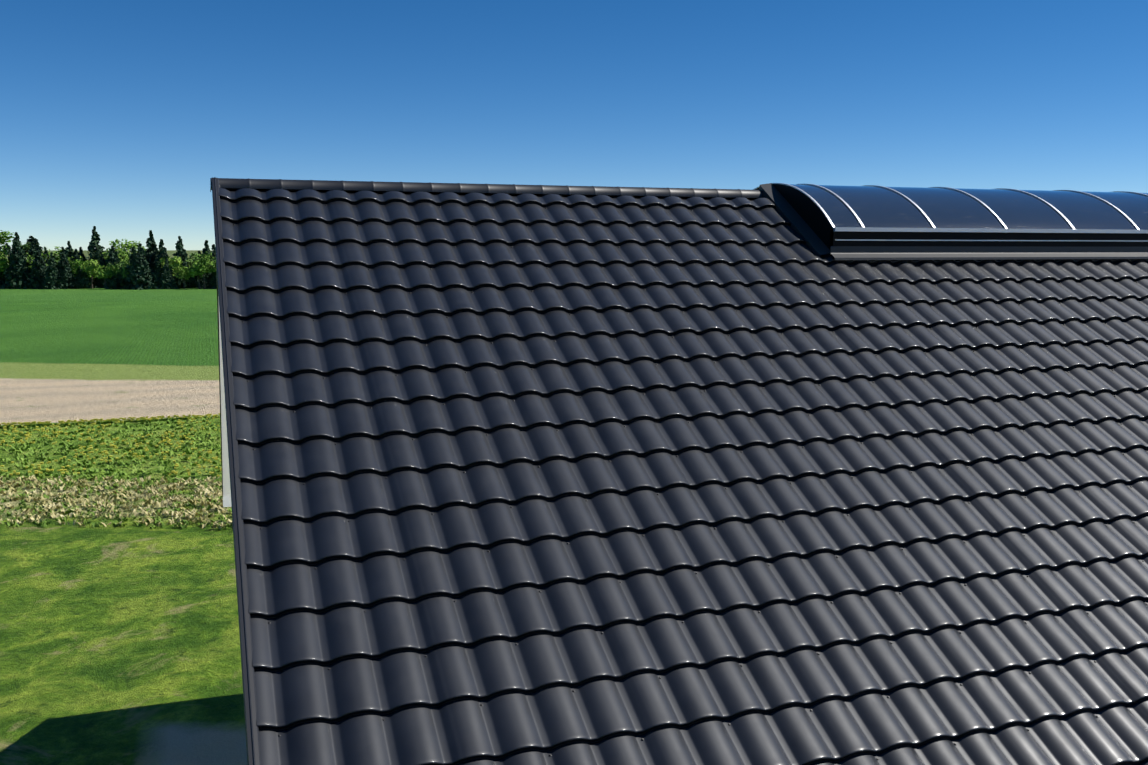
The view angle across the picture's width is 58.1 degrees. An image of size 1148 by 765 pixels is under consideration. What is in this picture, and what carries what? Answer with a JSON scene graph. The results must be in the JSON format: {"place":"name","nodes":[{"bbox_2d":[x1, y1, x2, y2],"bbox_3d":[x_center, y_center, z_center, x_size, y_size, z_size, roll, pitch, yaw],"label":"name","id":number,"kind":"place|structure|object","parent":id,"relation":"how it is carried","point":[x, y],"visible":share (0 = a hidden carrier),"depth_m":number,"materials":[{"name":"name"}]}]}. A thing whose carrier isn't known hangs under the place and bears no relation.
{"place":"outdoors","nodes":[
{"label":"outdoors","id":0,"kind":"place"},
{"bbox_2d":[0,250,247,764],"bbox_3d":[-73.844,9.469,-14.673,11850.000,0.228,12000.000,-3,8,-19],"label":"terrain","id":1,"kind":"structure","parent":0,"point":[119,645],"depth_m":24.41,"materials":[{"name":"green plant"}]},
{"bbox_2d":[0,259,6,285],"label":"tree","id":2,"kind":"object","parent":1,"relation":"on","point":[1,280],"visible":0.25,"depth_m":198.61,"materials":[{"name":"green plant"}]},
{"bbox_2d":[0,244,9,287],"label":"tree","id":3,"kind":"object","parent":1,"relation":"on","point":[3,263],"visible":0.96,"depth_m":195.69,"materials":[{"name":"green plant"}]},
{"bbox_2d":[2,243,11,254],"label":"tree","id":4,"kind":"object","parent":1,"relation":"on","point":[8,250],"visible":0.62,"depth_m":1296.73,"materials":[{"name":"green plant"}]},
{"bbox_2d":[0,230,14,247],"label":"tree","id":5,"kind":"object","parent":1,"relation":"on","point":[4,234],"visible":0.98,"depth_m":709.50,"materials":[{"name":"green plant"}]},
{"bbox_2d":[3,245,22,288],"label":"tree","id":6,"kind":"object","parent":1,"relation":"on","point":[12,249],"visible":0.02,"depth_m":197.24,"materials":[{"name":"green plant"}]},
{"bbox_2d":[0,232,30,288],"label":"tree","id":7,"kind":"object","parent":1,"relation":"on","point":[17,273],"visible":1,"depth_m":195.15,"materials":[{"name":"green plant"}]},
{"bbox_2d":[21,242,38,256],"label":"tree","id":8,"kind":"object","parent":1,"relation":"on","point":[26,247],"visible":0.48,"depth_m":926.06,"materials":[{"name":"green plant"}]},
{"bbox_2d":[26,242,35,264],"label":"tree","id":9,"kind":"object","parent":1,"relation":"on","point":[31,250],"visible":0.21,"depth_m":200.37,"materials":[{"name":"green plant"}]},
{"bbox_2d":[24,236,42,252],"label":"tree","id":10,"kind":"object","parent":1,"relation":"on","point":[30,240],"visible":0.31,"depth_m":1253.97,"materials":[{"name":"green plant"}]},
{"bbox_2d":[23,244,46,288],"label":"tree","id":11,"kind":"object","parent":1,"relation":"on","point":[36,277],"visible":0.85,"depth_m":195.10,"materials":[{"name":"green plant"}]},
{"bbox_2d":[25,253,46,269],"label":"tree","id":12,"kind":"object","parent":1,"relation":"on","point":[30,266],"visible":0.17,"depth_m":197.17,"materials":[{"name":"green plant"}]},
{"bbox_2d":[30,238,42,252],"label":"tree","id":13,"kind":"object","parent":1,"relation":"on","point":[36,241],"visible":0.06,"depth_m":207.39,"materials":[{"name":"green plant"}]},
{"bbox_2d":[43,248,48,267],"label":"tree","id":14,"kind":"object","parent":1,"relation":"on","point":[46,252],"visible":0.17,"depth_m":198.32,"materials":[{"name":"green plant"}]},
{"bbox_2d":[41,252,64,288],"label":"tree","id":15,"kind":"object","parent":1,"relation":"on","point":[51,273],"visible":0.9,"depth_m":194.03,"materials":[{"name":"green plant"}]},
{"bbox_2d":[46,256,60,269],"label":"tree","id":16,"kind":"object","parent":1,"relation":"on","point":[56,260],"visible":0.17,"depth_m":198.31,"materials":[{"name":"green plant"}]},
{"bbox_2d":[40,246,73,257],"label":"tree","id":17,"kind":"object","parent":1,"relation":"on","point":[57,248],"visible":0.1,"depth_m":205.69,"materials":[{"name":"green plant"}]},
{"bbox_2d":[55,247,77,288],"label":"tree","id":18,"kind":"object","parent":1,"relation":"on","point":[66,277],"visible":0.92,"depth_m":195.05,"materials":[{"name":"green plant"}]},
{"bbox_2d":[65,241,73,259],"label":"tree","id":19,"kind":"object","parent":1,"relation":"on","point":[69,251],"visible":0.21,"depth_m":204.03,"materials":[{"name":"green plant"}]},
{"bbox_2d":[69,259,87,276],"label":"tree","id":20,"kind":"object","parent":1,"relation":"on","point":[73,268],"visible":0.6,"depth_m":196.79,"materials":[{"name":"green plant"}]},
{"bbox_2d":[73,249,89,287],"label":"tree","id":21,"kind":"object","parent":1,"relation":"on","point":[75,256],"visible":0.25,"depth_m":198.21,"materials":[{"name":"green plant"}]},
{"bbox_2d":[77,247,85,260],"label":"tree","id":22,"kind":"object","parent":1,"relation":"on","point":[81,254],"visible":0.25,"depth_m":205.66,"materials":[{"name":"green plant"}]},
{"bbox_2d":[73,258,93,288],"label":"tree","id":23,"kind":"object","parent":1,"relation":"on","point":[83,280],"visible":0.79,"depth_m":196.89,"materials":[{"name":"green plant"}]},
{"bbox_2d":[77,259,98,288],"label":"tree","id":24,"kind":"object","parent":1,"relation":"on","point":[90,269],"visible":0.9,"depth_m":195.86,"materials":[{"name":"green plant"}]},
{"bbox_2d":[86,226,106,285],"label":"tree","id":25,"kind":"object","parent":1,"relation":"on","point":[94,246],"visible":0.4,"depth_m":205.24,"materials":[{"name":"green plant"}]},
{"bbox_2d":[93,253,105,287],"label":"tree","id":26,"kind":"object","parent":1,"relation":"on","point":[98,283],"visible":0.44,"depth_m":200.68,"materials":[{"name":"green plant"}]},
{"bbox_2d":[95,265,112,284],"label":"tree","id":27,"kind":"object","parent":1,"relation":"on","point":[104,273],"visible":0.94,"depth_m":193.24,"materials":[{"name":"green plant"}]},
{"bbox_2d":[101,245,119,286],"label":"tree","id":28,"kind":"object","parent":1,"relation":"on","point":[111,254],"visible":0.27,"depth_m":200.77,"materials":[{"name":"green plant"}]},
{"bbox_2d":[0,413,221,479],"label":"crop plants","id":29,"kind":"object","parent":1,"relation":"on","point":[162,467],"visible":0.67,"depth_m":38.94,"materials":[{"name":"green plant"}]},
{"bbox_2d":[104,251,125,289],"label":"tree","id":30,"kind":"object","parent":1,"relation":"on","point":[113,282],"visible":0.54,"depth_m":194.03,"materials":[{"name":"green plant"}]},
{"bbox_2d":[0,475,231,528],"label":"plants","id":31,"kind":"object","parent":1,"relation":"on","point":[104,496],"visible":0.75,"depth_m":30.82,"materials":[{"name":"beige plant"}]},
{"bbox_2d":[103,239,130,260],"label":"tree","id":32,"kind":"object","parent":1,"relation":"on","point":[120,251],"visible":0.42,"depth_m":204.39,"materials":[{"name":"green plant"}]},
{"bbox_2d":[105,261,129,288],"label":"tree","id":33,"kind":"object","parent":1,"relation":"on","point":[116,268],"visible":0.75,"depth_m":193.31,"materials":[{"name":"green plant"}]},
{"bbox_2d":[120,257,129,266],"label":"tree","id":34,"kind":"object","parent":1,"relation":"on","point":[126,259],"visible":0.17,"depth_m":199.71,"materials":[{"name":"green plant"}]},
{"bbox_2d":[120,247,136,288],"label":"tree","id":35,"kind":"object","parent":1,"relation":"on","point":[132,257],"visible":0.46,"depth_m":193.76,"materials":[{"name":"green plant"}]},
{"bbox_2d":[119,241,142,249],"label":"tree","id":36,"kind":"object","parent":1,"relation":"on","point":[133,244],"visible":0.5,"depth_m":1056.60,"materials":[{"name":"green plant"}]},
{"bbox_2d":[126,243,154,289],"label":"tree","id":37,"kind":"object","parent":1,"relation":"on","point":[141,277],"visible":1,"depth_m":193.00,"materials":[{"name":"green plant"}]},
{"bbox_2d":[144,230,158,275],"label":"tree","id":38,"kind":"object","parent":1,"relation":"on","point":[151,251],"visible":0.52,"depth_m":198.40,"materials":[{"name":"green plant"}]},
{"bbox_2d":[151,261,163,288],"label":"tree","id":39,"kind":"object","parent":1,"relation":"on","point":[157,275],"visible":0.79,"depth_m":194.54,"materials":[{"name":"green plant"}]},
{"bbox_2d":[151,239,173,275],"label":"tree","id":40,"kind":"object","parent":1,"relation":"on","point":[163,254],"visible":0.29,"depth_m":197.36,"materials":[{"name":"green plant"}]},
{"bbox_2d":[159,256,178,288],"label":"tree","id":41,"kind":"object","parent":1,"relation":"on","point":[167,280],"visible":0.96,"depth_m":194.39,"materials":[{"name":"green plant"}]},
{"bbox_2d":[159,256,186,278],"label":"tree","id":42,"kind":"object","parent":1,"relation":"on","point":[172,263],"visible":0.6,"depth_m":195.59,"materials":[{"name":"green plant"}]},
{"bbox_2d":[174,265,191,288],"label":"tree","id":43,"kind":"object","parent":1,"relation":"on","point":[183,275],"visible":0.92,"depth_m":194.71,"materials":[{"name":"green plant"}]},
{"bbox_2d":[172,236,196,288],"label":"tree","id":44,"kind":"object","parent":1,"relation":"on","point":[181,252],"visible":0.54,"depth_m":197.90,"materials":[{"name":"green plant"}]},
{"bbox_2d":[192,250,200,285],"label":"tree","id":45,"kind":"object","parent":1,"relation":"on","point":[199,252],"visible":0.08,"depth_m":203.65,"materials":[{"name":"green plant"}]},
{"bbox_2d":[184,253,209,287],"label":"tree","id":46,"kind":"object","parent":1,"relation":"on","point":[189,263],"visible":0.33,"depth_m":199.50,"materials":[{"name":"green plant"}]},
{"bbox_2d":[184,261,211,288],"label":"tree","id":47,"kind":"object","parent":1,"relation":"on","point":[191,273],"visible":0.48,"depth_m":193.97,"materials":[{"name":"green plant"}]},
{"bbox_2d":[197,240,209,280],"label":"tree","id":48,"kind":"object","parent":1,"relation":"on","point":[206,249],"visible":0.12,"depth_m":203.79,"materials":[{"name":"green plant"}]},
{"bbox_2d":[196,259,211,288],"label":"tree","id":49,"kind":"object","parent":1,"relation":"on","point":[208,276],"visible":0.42,"depth_m":197.90,"materials":[{"name":"green plant"}]},
{"bbox_2d":[192,252,215,288],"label":"tree","id":50,"kind":"object","parent":1,"relation":"on","point":[203,267],"visible":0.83,"depth_m":193.84,"materials":[{"name":"green plant"}]},
{"bbox_2d":[207,244,215,277],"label":"tree","id":51,"kind":"object","parent":1,"relation":"on","point":[213,248],"visible":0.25,"depth_m":199.67,"materials":[{"name":"green plant"}]},
{"bbox_2d":[208,255,216,288],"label":"tree","id":52,"kind":"object","parent":1,"relation":"on","point":[213,282],"visible":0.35,"depth_m":195.94,"materials":[{"name":"green plant"}]},
{"bbox_3d":[9.244,1.681,14.084,24.650,8.068,13.580,-3,8,-19],"label":"barn","id":53,"kind":"object","parent":1,"relation":"on","visible":0},
{"bbox_2d":[210,178,764,198],"bbox_3d":[-0.549,-1.888,10.107,5.680,0.103,0.386,-3,8,-19],"label":"ridge cap","id":54,"kind":"object","parent":53,"relation":"on","point":[317,185],"visible":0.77,"depth_m":9.90,"materials":[{"name":"black"}]},
{"bbox_2d":[219,188,1147,764],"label":"barn roof tiles","id":55,"kind":"object","parent":53,"relation":"on","point":[369,612],"visible":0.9,"depth_m":7.01,"materials":[{"name":"black tile"}]},
{"bbox_2d":[760,183,1147,259],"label":"skylight flashing","id":56,"kind":"object","parent":55,"relation":"on","point":[800,226],"visible":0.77,"depth_m":10.53,"materials":[{"name":"black metal"}]},
{"bbox_2d":[753,183,1147,241],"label":"skylight aluminium bars","id":57,"kind":"object","parent":53,"relation":"attached to","point":[862,228],"visible":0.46,"depth_m":10.68,"materials":[{"name":"silver metal"}]},
{"bbox_2d":[755,184,1147,255],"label":"skylight curb","id":58,"kind":"structure","parent":53,"relation":"on","point":[809,211],"depth_m":10.53,"materials":[{"name":"black metal"}]},
{"bbox_2d":[790,184,1147,229],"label":"skylight glazing","id":59,"kind":"structure","parent":58,"relation":"on","point":[874,206],"depth_m":10.93,"materials":[{"name":"glass"}]},
{"bbox_2d":[218,296,231,506],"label":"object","id":60,"kind":"object","parent":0,"point":[226,485],"visible":0.08,"depth_m":14.61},
{"bbox_2d":[211,177,260,764],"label":"barn verge trim","id":61,"kind":"structure","parent":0,"point":[250,713],"depth_m":6.16,"materials":[{"name":"black metal"}]},
{"bbox_2d":[226,189,754,200],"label":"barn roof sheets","id":62,"kind":"object","parent":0,"point":[407,193],"visible":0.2,"depth_m":9.90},
{"bbox_2d":[0,0,1147,249],"label":"sky","id":63,"kind":"structure","parent":0,"point":[118,117],"materials":[{"name":"blue"}]},
{"bbox_2d":[233,205,1147,759],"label":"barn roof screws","id":64,"kind":"object","parent":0,"point":[741,451],"visible":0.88,"depth_m":7.30,"materials":[{"name":"black metal"}]}
]}

